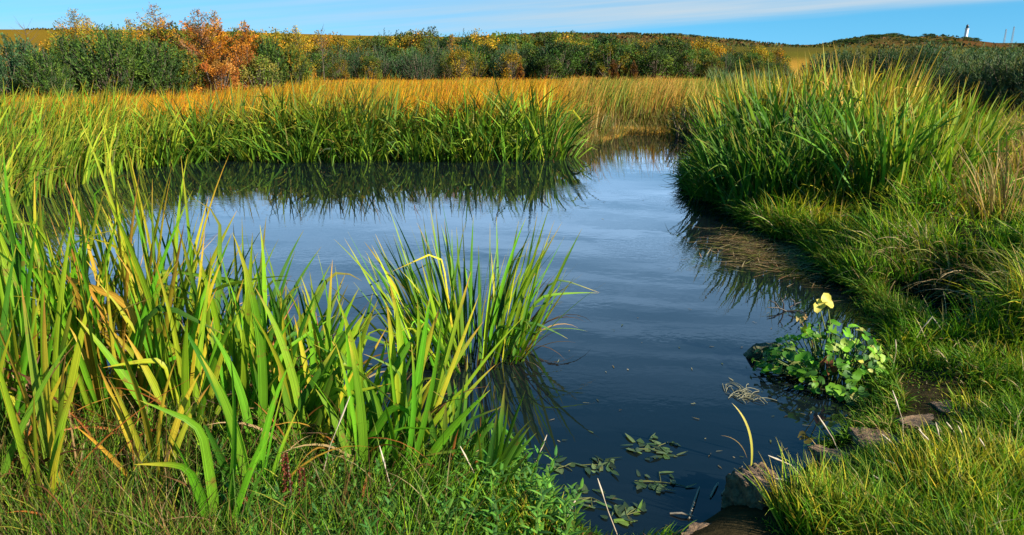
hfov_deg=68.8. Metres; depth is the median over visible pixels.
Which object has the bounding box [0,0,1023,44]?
sky
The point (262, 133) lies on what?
reed clump
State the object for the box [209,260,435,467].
flag iris
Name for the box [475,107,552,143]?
reed clump
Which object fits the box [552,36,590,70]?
hedge shrub
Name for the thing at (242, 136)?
reed clump
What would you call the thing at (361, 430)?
flag iris
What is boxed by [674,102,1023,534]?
bank grass
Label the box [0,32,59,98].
willow shrub
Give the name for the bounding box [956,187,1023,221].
grass tuft
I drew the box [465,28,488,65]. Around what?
hedge shrub
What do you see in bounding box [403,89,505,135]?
reed clump
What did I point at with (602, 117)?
sedge clump
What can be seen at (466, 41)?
hedge shrub
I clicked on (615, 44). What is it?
hedge shrub
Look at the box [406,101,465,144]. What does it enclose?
reed clump
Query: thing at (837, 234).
grass tuft
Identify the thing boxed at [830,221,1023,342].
grass
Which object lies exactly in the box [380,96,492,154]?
reed clump
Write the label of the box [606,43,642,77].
hedge shrub
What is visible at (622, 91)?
golden meadow grass
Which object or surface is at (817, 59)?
thicket willow
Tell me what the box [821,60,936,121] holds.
reed clump
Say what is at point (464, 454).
grass stalk
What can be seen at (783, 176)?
iris clump
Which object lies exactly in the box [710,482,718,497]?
stick
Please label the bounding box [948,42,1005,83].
thicket willow
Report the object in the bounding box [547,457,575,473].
pondweed
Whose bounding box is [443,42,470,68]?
hedge willow
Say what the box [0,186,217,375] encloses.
flag iris
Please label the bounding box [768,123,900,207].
iris clump
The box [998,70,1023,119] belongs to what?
thicket willow
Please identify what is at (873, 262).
grass tuft
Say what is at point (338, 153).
reed clump
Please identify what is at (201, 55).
shrub
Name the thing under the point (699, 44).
hedge shrub
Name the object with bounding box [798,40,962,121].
reed clump
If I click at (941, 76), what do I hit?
thicket willow
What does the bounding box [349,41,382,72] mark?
hedge shrub
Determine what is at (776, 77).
reed clump
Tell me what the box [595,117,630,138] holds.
sedge clump
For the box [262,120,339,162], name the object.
reed clump
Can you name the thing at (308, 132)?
reed clump
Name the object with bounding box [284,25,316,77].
larch
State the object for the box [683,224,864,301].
floating reed litter
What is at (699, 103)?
reed clump
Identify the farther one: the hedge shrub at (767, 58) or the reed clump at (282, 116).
the hedge shrub at (767, 58)
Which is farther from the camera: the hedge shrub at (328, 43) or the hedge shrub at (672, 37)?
the hedge shrub at (672, 37)
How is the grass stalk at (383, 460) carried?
on the ground at (738, 519)
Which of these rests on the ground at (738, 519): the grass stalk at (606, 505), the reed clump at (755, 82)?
the reed clump at (755, 82)
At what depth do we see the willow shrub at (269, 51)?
26.91 m
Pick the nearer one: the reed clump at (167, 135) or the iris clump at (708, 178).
the iris clump at (708, 178)
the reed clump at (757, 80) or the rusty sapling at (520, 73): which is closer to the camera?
the reed clump at (757, 80)
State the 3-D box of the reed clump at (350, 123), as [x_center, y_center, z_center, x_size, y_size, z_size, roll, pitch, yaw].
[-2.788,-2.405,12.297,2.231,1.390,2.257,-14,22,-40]
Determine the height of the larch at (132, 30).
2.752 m
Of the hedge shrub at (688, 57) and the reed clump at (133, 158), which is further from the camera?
the hedge shrub at (688, 57)
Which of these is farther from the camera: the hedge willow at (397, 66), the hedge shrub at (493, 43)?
the hedge shrub at (493, 43)
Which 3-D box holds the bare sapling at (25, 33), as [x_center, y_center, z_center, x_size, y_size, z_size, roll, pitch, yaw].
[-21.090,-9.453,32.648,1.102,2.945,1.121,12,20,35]
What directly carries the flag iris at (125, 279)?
on the ground at (738, 519)
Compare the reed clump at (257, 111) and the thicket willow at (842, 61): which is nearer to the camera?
the reed clump at (257, 111)
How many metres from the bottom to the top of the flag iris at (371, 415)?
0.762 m
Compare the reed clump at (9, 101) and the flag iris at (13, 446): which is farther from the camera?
the reed clump at (9, 101)
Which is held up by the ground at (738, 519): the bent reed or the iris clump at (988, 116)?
the iris clump at (988, 116)
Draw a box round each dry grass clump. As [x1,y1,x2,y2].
[931,121,1023,225]
[931,127,1023,190]
[969,113,1023,162]
[979,103,1023,138]
[985,123,1023,181]
[993,108,1023,152]
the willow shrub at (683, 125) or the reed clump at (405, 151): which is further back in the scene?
the willow shrub at (683, 125)
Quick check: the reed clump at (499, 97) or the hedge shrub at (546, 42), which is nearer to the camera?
the reed clump at (499, 97)
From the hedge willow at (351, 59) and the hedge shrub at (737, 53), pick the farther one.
the hedge shrub at (737, 53)
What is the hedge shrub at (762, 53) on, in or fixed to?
on the ground at (738, 519)
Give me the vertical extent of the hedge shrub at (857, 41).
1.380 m
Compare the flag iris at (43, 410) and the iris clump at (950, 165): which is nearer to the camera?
the flag iris at (43, 410)
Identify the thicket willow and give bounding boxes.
[796,52,840,79]
[809,48,856,85]
[833,44,869,70]
[840,42,881,78]
[851,44,917,93]
[882,42,904,71]
[886,39,934,80]
[896,39,963,96]
[905,43,938,70]
[918,60,980,111]
[929,49,982,99]
[931,41,972,76]
[940,52,1011,120]
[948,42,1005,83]
[952,45,984,59]
[956,50,1023,119]
[966,47,1018,90]
[977,56,1023,122]
[982,43,1023,61]
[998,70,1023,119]
[1006,41,1023,58]
[1007,46,1023,90]
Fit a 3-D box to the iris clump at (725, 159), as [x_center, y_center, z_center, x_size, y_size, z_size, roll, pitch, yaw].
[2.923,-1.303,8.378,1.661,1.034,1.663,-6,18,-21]
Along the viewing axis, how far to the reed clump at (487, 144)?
11.94 m
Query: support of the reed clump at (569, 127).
on the ground at (738, 519)
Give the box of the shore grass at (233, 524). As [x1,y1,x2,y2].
[0,335,695,534]
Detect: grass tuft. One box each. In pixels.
[463,480,575,534]
[737,436,904,534]
[807,458,931,534]
[812,223,865,244]
[834,235,949,281]
[853,287,940,318]
[868,206,976,242]
[868,413,1023,506]
[885,333,964,360]
[903,460,1023,534]
[917,408,1023,493]
[936,383,1015,420]
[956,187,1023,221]
[963,338,1023,373]
[977,296,1020,327]
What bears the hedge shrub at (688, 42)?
on the ground at (738, 519)
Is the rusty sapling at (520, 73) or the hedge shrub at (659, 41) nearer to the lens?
the rusty sapling at (520, 73)
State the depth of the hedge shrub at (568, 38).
43.50 m
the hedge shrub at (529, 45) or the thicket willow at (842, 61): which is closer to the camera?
the thicket willow at (842, 61)
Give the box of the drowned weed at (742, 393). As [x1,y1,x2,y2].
[722,382,776,403]
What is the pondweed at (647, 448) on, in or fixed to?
on the pond water
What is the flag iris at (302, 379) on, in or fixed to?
on the ground at (738, 519)
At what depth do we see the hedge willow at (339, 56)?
38.41 m
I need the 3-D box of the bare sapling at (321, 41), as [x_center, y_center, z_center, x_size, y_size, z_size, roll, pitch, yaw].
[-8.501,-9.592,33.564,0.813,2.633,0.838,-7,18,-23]
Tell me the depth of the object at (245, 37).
27.09 m
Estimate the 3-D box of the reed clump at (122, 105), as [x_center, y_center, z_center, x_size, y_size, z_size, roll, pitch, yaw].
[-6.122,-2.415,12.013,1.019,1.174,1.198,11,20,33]
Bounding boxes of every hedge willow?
[318,42,356,77]
[342,50,359,75]
[345,45,382,77]
[361,43,399,79]
[373,28,398,52]
[390,46,425,79]
[392,51,402,76]
[402,48,437,80]
[419,40,451,76]
[419,54,445,79]
[436,48,457,77]
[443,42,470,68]
[462,42,489,77]
[486,43,513,77]
[489,41,531,78]
[527,43,565,78]
[559,37,580,76]
[588,50,606,76]
[621,35,646,70]
[715,50,742,75]
[723,45,741,62]
[740,44,763,57]
[770,51,778,64]
[778,64,791,74]
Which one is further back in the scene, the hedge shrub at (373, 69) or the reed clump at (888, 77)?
the hedge shrub at (373, 69)
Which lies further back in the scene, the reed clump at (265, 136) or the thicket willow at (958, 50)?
the thicket willow at (958, 50)
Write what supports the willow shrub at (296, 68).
on the ground at (738, 519)
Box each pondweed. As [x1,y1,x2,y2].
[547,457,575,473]
[558,484,621,508]
[573,455,619,474]
[596,499,646,525]
[625,433,686,459]
[634,470,696,492]
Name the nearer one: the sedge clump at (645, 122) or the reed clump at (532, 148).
the reed clump at (532, 148)
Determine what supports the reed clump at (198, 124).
on the ground at (738, 519)
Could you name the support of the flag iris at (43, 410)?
on the ground at (738, 519)
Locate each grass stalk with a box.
[320,396,349,484]
[379,446,388,480]
[460,446,474,474]
[597,478,616,533]
[768,455,796,471]
[818,416,841,458]
[892,390,903,441]
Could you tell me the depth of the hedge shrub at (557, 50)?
38.03 m
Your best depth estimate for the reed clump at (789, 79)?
14.58 m
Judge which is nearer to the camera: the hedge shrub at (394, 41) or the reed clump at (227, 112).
the reed clump at (227, 112)
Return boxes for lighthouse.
[964,24,968,36]
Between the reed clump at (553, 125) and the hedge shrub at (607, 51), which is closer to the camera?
the reed clump at (553, 125)
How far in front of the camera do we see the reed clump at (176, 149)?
11.39 m
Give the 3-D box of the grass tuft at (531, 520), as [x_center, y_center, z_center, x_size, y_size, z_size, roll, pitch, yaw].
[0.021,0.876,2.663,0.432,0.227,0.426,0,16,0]
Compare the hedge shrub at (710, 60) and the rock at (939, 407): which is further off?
the hedge shrub at (710, 60)
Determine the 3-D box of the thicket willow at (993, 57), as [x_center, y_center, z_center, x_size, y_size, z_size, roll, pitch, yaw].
[11.521,-4.466,17.982,1.728,1.676,1.704,-13,21,-38]
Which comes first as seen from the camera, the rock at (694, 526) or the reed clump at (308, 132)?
the rock at (694, 526)
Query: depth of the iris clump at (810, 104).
8.52 m
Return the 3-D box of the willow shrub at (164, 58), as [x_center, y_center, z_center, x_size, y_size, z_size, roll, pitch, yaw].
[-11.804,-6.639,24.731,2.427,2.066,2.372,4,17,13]
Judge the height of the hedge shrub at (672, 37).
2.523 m
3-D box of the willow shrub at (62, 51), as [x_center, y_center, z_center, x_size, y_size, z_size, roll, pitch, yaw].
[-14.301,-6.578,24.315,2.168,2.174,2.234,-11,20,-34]
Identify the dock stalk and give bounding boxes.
[281,452,293,502]
[297,468,309,509]
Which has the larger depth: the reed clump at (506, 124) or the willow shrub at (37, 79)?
the willow shrub at (37, 79)
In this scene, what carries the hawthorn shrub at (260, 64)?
on the ground at (738, 519)
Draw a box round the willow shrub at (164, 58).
[123,34,195,96]
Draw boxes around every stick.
[670,512,692,516]
[688,486,699,519]
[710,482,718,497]
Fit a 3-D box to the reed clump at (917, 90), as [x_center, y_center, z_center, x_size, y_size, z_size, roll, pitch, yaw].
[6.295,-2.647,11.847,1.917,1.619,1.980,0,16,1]
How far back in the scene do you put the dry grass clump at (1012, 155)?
7.32 m
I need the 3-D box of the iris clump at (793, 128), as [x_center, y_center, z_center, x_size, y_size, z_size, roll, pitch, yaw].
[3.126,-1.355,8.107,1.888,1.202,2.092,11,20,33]
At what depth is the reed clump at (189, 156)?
11.35 m
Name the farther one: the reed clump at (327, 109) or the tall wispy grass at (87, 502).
the reed clump at (327, 109)
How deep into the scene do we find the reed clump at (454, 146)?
12.14 m
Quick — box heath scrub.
[25,28,1023,50]
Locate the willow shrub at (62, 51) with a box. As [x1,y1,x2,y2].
[42,31,97,95]
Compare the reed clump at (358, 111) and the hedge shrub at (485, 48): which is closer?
the reed clump at (358, 111)
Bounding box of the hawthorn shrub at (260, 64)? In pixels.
[235,54,284,91]
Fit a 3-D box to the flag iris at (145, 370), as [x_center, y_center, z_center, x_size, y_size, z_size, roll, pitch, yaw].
[-1.393,0.359,3.044,0.622,0.968,0.882,12,20,35]
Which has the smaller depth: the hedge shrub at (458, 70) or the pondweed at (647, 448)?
the pondweed at (647, 448)
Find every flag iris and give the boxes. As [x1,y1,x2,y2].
[0,125,160,391]
[0,141,217,403]
[0,172,149,386]
[0,185,182,453]
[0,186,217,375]
[0,217,211,440]
[0,247,143,457]
[0,253,52,383]
[0,285,127,514]
[0,307,193,534]
[0,326,118,504]
[0,368,128,533]
[1,190,228,452]
[5,194,121,383]
[12,194,261,454]
[15,184,216,448]
[18,90,274,379]
[24,150,267,383]
[30,148,262,391]
[38,155,285,396]
[57,317,209,501]
[79,233,299,468]
[109,199,366,398]
[113,227,341,455]
[134,355,365,534]
[162,221,323,391]
[198,274,370,449]
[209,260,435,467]
[236,293,435,473]
[240,264,396,389]
[248,253,409,407]
[282,297,489,520]
[283,273,517,479]
[394,390,535,488]
[416,355,513,482]
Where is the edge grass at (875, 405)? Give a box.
[662,150,949,448]
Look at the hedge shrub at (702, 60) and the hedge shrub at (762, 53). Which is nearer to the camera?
the hedge shrub at (702, 60)
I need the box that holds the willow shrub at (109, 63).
[62,22,166,97]
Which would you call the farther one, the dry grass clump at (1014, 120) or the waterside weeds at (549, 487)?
the dry grass clump at (1014, 120)
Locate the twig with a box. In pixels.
[768,295,805,312]
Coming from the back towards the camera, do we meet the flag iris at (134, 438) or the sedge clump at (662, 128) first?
the sedge clump at (662, 128)
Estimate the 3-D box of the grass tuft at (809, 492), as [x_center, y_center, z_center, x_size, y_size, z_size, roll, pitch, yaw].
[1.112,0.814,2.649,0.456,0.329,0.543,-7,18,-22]
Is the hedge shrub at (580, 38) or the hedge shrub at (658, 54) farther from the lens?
the hedge shrub at (580, 38)
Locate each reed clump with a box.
[0,76,31,131]
[0,83,57,126]
[0,83,58,151]
[0,87,46,137]
[0,100,12,136]
[0,101,88,170]
[0,104,53,171]
[0,113,69,205]
[0,131,31,211]
[0,146,62,243]
[7,125,90,199]
[15,88,103,138]
[17,79,104,119]
[28,97,107,167]
[34,115,108,188]
[46,81,122,140]
[61,88,144,167]
[73,77,145,117]
[74,110,147,178]
[96,112,173,171]
[100,89,151,132]
[102,111,208,165]
[107,105,165,163]
[121,118,223,167]
[123,95,183,141]
[125,84,257,157]
[126,91,247,139]
[130,103,193,168]
[140,90,254,139]
[152,91,249,155]
[160,111,240,161]
[162,116,239,162]
[167,72,298,137]
[175,100,268,147]
[188,101,257,134]
[190,101,280,154]
[205,125,268,160]
[207,90,322,141]
[211,109,294,161]
[219,80,356,145]
[220,101,310,156]
[220,111,294,152]
[229,104,347,163]
[232,72,361,144]
[238,93,342,151]
[259,85,353,153]
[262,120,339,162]
[267,115,364,162]
[272,96,365,143]
[274,79,405,157]
[280,91,391,157]
[286,83,401,135]
[297,123,387,161]
[299,75,440,140]
[306,109,412,166]
[323,105,383,131]
[324,81,443,157]
[329,121,412,161]
[353,104,446,150]
[358,101,433,134]
[361,121,454,162]
[377,93,461,152]
[379,99,449,133]
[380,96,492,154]
[384,121,458,161]
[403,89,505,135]
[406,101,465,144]
[411,78,545,150]
[414,122,481,161]
[418,102,538,162]
[424,98,485,141]
[428,123,488,158]
[431,90,545,148]
[434,83,545,130]
[441,69,601,136]
[446,94,518,125]
[455,117,533,161]
[459,111,557,161]
[471,75,605,155]
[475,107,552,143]
[482,78,599,147]
[493,103,597,160]
[504,123,568,160]
[506,103,594,152]
[679,88,720,118]
[690,76,755,133]
[695,65,812,137]
[700,63,740,83]
[702,83,733,100]
[709,78,761,109]
[713,57,836,128]
[719,72,752,85]
[727,64,801,112]
[731,71,779,88]
[742,71,774,81]
[746,49,868,121]
[750,68,777,78]
[752,65,835,101]
[758,69,789,82]
[765,64,802,79]
[781,41,917,122]
[795,60,874,93]
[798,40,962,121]
[816,55,956,138]
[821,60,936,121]
[831,60,922,101]
[839,54,967,119]
[875,71,950,101]
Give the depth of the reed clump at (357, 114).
12.84 m
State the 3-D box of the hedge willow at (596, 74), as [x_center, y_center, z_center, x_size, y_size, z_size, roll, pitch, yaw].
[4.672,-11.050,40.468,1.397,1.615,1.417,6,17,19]
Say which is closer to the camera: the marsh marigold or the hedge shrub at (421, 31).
the marsh marigold
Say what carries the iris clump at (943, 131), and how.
on the ground at (738, 519)
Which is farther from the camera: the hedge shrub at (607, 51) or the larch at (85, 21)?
the hedge shrub at (607, 51)
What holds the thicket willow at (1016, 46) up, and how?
on the ground at (738, 519)
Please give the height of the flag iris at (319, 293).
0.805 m
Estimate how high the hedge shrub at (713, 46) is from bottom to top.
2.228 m
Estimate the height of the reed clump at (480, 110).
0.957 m
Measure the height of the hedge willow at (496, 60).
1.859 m
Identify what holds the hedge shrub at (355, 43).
on the ground at (738, 519)
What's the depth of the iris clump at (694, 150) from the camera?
9.24 m
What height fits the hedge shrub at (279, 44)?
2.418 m
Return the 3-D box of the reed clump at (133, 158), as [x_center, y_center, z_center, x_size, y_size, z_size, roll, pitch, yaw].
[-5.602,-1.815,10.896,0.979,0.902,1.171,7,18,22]
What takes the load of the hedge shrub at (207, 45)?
on the ground at (738, 519)
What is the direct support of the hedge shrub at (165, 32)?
on the ground at (738, 519)
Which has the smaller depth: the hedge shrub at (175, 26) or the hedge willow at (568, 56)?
the hedge shrub at (175, 26)
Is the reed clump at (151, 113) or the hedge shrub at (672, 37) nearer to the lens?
the reed clump at (151, 113)
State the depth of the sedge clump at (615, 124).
15.23 m
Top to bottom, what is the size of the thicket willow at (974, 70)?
1.563 m
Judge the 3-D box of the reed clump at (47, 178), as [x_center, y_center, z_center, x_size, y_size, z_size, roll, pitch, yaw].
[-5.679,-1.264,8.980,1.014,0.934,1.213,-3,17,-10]
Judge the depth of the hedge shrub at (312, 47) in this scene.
43.31 m
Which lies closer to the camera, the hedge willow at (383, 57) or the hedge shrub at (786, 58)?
the hedge willow at (383, 57)
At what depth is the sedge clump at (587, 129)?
13.85 m
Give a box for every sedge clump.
[550,112,593,148]
[564,122,599,150]
[565,116,597,141]
[566,103,617,136]
[586,129,617,144]
[591,107,618,126]
[592,113,634,133]
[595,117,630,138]
[602,101,644,122]
[604,98,651,126]
[617,99,658,119]
[620,122,645,133]
[629,107,660,126]
[632,118,660,133]
[640,104,676,126]
[646,118,677,133]
[653,102,691,125]
[657,110,687,128]
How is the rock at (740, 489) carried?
on the ground at (738, 519)
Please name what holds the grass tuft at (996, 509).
on the ground at (738, 519)
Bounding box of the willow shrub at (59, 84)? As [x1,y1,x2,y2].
[43,72,76,102]
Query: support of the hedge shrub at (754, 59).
on the ground at (738, 519)
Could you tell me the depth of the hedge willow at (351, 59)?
40.27 m
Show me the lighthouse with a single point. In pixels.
(966, 30)
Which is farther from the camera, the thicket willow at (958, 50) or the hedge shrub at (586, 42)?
the hedge shrub at (586, 42)
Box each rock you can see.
[682,522,710,534]
[721,462,786,509]
[743,342,780,359]
[807,444,848,462]
[848,427,898,447]
[894,413,941,427]
[928,400,969,416]
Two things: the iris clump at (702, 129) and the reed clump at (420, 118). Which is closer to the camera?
the iris clump at (702, 129)
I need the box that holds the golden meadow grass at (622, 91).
[0,69,893,152]
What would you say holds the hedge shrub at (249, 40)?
on the ground at (738, 519)
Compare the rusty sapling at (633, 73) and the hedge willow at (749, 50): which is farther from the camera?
the hedge willow at (749, 50)
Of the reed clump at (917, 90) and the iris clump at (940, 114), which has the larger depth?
the reed clump at (917, 90)
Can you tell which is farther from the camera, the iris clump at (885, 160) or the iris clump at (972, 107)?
the iris clump at (972, 107)
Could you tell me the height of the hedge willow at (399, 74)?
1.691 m
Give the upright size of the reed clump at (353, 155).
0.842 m
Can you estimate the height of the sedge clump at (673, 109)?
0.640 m
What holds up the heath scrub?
on the ground at (738, 519)
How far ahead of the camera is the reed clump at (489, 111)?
12.85 m
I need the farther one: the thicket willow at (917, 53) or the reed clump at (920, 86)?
the thicket willow at (917, 53)
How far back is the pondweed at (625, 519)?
2.93 m
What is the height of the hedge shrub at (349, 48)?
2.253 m
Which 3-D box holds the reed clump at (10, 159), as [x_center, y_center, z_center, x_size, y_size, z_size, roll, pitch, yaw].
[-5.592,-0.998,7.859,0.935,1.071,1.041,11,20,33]
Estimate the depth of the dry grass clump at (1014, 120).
10.91 m
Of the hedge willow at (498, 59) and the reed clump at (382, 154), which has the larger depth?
the hedge willow at (498, 59)
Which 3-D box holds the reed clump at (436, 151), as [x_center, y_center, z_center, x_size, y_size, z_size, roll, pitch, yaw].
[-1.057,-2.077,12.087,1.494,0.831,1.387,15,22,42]
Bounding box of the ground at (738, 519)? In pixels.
[0,29,1023,534]
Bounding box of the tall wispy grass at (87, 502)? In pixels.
[0,353,510,534]
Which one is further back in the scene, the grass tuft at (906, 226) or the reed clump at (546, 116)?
the reed clump at (546, 116)
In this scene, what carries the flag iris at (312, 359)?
in the pond water
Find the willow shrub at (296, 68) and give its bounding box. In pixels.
[274,42,314,85]
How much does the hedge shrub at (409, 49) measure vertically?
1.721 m
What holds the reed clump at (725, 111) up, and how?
on the ground at (738, 519)
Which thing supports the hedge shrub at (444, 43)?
on the ground at (738, 519)
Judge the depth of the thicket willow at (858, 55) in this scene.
23.94 m
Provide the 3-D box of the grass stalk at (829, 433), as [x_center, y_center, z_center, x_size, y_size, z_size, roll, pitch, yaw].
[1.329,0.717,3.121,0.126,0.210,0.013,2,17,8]
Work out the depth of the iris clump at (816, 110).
8.51 m
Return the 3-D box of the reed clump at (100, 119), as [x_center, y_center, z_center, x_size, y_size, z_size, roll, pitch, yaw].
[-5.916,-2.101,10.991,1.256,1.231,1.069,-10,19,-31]
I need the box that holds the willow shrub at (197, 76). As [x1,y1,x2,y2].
[166,47,212,94]
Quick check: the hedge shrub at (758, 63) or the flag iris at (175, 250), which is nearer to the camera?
the flag iris at (175, 250)
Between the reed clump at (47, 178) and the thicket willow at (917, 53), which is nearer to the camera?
the reed clump at (47, 178)
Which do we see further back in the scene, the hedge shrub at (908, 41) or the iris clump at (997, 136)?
the hedge shrub at (908, 41)
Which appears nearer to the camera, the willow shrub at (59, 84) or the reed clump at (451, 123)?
the reed clump at (451, 123)
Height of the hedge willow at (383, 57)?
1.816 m
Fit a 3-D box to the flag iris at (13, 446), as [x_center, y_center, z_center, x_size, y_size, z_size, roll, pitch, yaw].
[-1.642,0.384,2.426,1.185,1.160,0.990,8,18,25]
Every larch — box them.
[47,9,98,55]
[80,16,97,45]
[116,17,146,57]
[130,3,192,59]
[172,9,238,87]
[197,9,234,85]
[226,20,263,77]
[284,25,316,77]
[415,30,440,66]
[443,35,457,64]
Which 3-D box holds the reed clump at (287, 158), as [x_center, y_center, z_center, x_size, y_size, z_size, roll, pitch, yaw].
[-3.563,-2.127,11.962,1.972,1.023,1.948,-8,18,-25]
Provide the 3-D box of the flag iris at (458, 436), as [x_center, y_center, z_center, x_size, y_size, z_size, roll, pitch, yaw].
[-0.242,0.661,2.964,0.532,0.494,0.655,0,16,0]
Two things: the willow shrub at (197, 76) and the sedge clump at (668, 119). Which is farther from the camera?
the willow shrub at (197, 76)
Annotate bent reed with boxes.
[727,405,752,464]
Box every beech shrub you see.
[192,58,243,93]
[224,40,263,90]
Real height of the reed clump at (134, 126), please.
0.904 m
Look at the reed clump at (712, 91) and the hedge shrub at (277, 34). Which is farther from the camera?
the hedge shrub at (277, 34)
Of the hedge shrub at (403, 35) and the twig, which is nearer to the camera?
the twig
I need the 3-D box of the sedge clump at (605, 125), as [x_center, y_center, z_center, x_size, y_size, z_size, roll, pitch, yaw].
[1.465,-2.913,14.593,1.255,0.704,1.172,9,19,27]
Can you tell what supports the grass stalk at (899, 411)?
on the ground at (738, 519)
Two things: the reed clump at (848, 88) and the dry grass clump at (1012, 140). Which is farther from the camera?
the reed clump at (848, 88)
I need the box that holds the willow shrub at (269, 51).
[249,34,293,89]
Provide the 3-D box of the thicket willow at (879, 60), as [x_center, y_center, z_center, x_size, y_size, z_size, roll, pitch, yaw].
[11.099,-5.762,22.277,1.880,1.741,1.944,13,21,38]
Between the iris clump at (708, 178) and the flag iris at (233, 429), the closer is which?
the flag iris at (233, 429)
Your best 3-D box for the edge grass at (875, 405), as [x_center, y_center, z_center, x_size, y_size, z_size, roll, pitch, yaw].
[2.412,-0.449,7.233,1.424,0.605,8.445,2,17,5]
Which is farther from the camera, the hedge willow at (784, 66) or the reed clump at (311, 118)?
the hedge willow at (784, 66)
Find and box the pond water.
[0,132,970,534]
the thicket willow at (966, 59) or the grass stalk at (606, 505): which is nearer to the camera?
the grass stalk at (606, 505)
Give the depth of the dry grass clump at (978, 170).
7.35 m
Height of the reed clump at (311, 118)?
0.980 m
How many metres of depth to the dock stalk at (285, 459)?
2.61 m
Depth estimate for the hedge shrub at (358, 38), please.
48.18 m
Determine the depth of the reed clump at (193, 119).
11.82 m
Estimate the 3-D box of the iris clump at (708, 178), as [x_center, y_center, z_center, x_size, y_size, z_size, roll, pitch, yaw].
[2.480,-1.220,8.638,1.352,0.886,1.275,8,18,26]
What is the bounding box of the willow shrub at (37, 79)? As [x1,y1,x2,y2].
[11,44,78,98]
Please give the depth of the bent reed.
3.20 m
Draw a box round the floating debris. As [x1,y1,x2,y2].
[411,218,846,520]
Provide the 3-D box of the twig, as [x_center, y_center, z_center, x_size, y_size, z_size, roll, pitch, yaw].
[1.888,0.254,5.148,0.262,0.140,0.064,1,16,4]
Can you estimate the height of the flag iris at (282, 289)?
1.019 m
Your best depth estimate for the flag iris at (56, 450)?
2.44 m
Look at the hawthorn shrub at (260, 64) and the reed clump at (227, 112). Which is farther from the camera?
the hawthorn shrub at (260, 64)
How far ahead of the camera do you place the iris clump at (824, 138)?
7.75 m
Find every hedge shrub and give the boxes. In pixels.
[38,34,54,57]
[60,24,94,58]
[101,26,121,41]
[146,21,191,54]
[167,20,201,64]
[180,23,200,46]
[189,37,232,61]
[205,30,238,61]
[231,29,267,62]
[254,29,276,42]
[260,27,285,41]
[263,34,284,52]
[275,28,307,53]
[286,36,323,62]
[303,30,336,51]
[306,51,328,76]
[310,46,342,77]
[313,31,351,62]
[326,57,352,79]
[336,39,362,55]
[341,39,357,61]
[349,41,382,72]
[352,34,378,50]
[355,55,382,79]
[360,35,396,72]
[377,45,404,74]
[383,34,408,52]
[385,29,417,58]
[393,29,426,57]
[398,46,429,74]
[405,30,441,55]
[419,26,454,40]
[431,36,460,54]
[440,34,477,54]
[441,44,475,79]
[450,46,489,75]
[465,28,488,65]
[477,42,512,76]
[479,34,501,73]
[486,31,516,61]
[494,49,524,79]
[500,33,535,55]
[513,41,539,74]
[513,47,545,78]
[529,31,562,45]
[529,39,582,78]
[530,53,566,78]
[534,31,564,52]
[548,33,577,49]
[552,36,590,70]
[562,42,603,76]
[565,30,600,61]
[578,37,596,72]
[589,32,625,65]
[591,41,626,77]
[601,39,626,61]
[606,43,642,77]
[627,41,665,76]
[637,45,678,78]
[647,36,696,72]
[648,36,670,53]
[649,48,687,77]
[658,35,682,43]
[674,39,697,61]
[675,49,706,78]
[688,36,709,50]
[690,47,718,76]
[693,56,714,77]
[698,39,726,55]
[703,56,724,77]
[705,42,730,67]
[722,53,745,74]
[732,50,758,72]
[738,53,766,74]
[749,60,774,73]
[751,44,773,64]
[758,50,773,69]
[766,61,786,74]
[769,46,790,67]
[775,54,792,70]
[848,38,867,43]
[873,35,891,38]
[899,39,917,42]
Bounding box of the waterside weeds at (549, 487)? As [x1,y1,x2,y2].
[195,409,588,534]
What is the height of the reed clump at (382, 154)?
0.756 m
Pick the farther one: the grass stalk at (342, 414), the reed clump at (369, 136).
the reed clump at (369, 136)
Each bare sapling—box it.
[11,18,38,48]
[315,24,330,81]
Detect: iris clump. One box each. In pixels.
[333,199,596,373]
[669,102,792,184]
[669,122,762,203]
[677,93,793,158]
[679,114,761,186]
[681,90,824,154]
[690,109,839,197]
[692,128,811,209]
[702,62,858,158]
[707,126,838,212]
[719,94,899,190]
[731,54,934,152]
[739,113,865,211]
[747,106,894,200]
[765,89,923,195]
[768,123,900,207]
[779,78,982,198]
[785,82,933,151]
[833,97,976,193]
[837,78,961,144]
[852,82,999,164]
[860,95,1019,186]
[880,78,1023,166]
[891,83,985,129]
[899,99,1023,183]
[919,86,1010,127]
[944,92,1023,153]
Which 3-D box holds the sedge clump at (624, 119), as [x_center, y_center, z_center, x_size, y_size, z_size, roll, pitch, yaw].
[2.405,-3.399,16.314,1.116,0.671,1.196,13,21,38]
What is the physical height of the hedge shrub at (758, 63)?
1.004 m
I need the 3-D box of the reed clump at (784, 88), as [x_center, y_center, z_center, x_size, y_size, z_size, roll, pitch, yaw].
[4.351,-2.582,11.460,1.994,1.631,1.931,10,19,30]
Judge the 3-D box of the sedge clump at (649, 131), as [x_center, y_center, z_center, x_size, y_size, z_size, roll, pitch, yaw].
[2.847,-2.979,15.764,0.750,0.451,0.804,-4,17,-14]
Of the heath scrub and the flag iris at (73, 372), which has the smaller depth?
the flag iris at (73, 372)
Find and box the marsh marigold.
[751,293,892,405]
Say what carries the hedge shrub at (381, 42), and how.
on the ground at (738, 519)
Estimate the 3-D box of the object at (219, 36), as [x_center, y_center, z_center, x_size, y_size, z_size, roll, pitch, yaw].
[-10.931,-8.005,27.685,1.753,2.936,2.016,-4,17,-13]
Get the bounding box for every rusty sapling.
[514,64,524,79]
[607,58,620,79]
[626,60,638,79]
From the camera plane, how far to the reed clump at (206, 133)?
11.94 m
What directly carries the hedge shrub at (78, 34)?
on the ground at (738, 519)

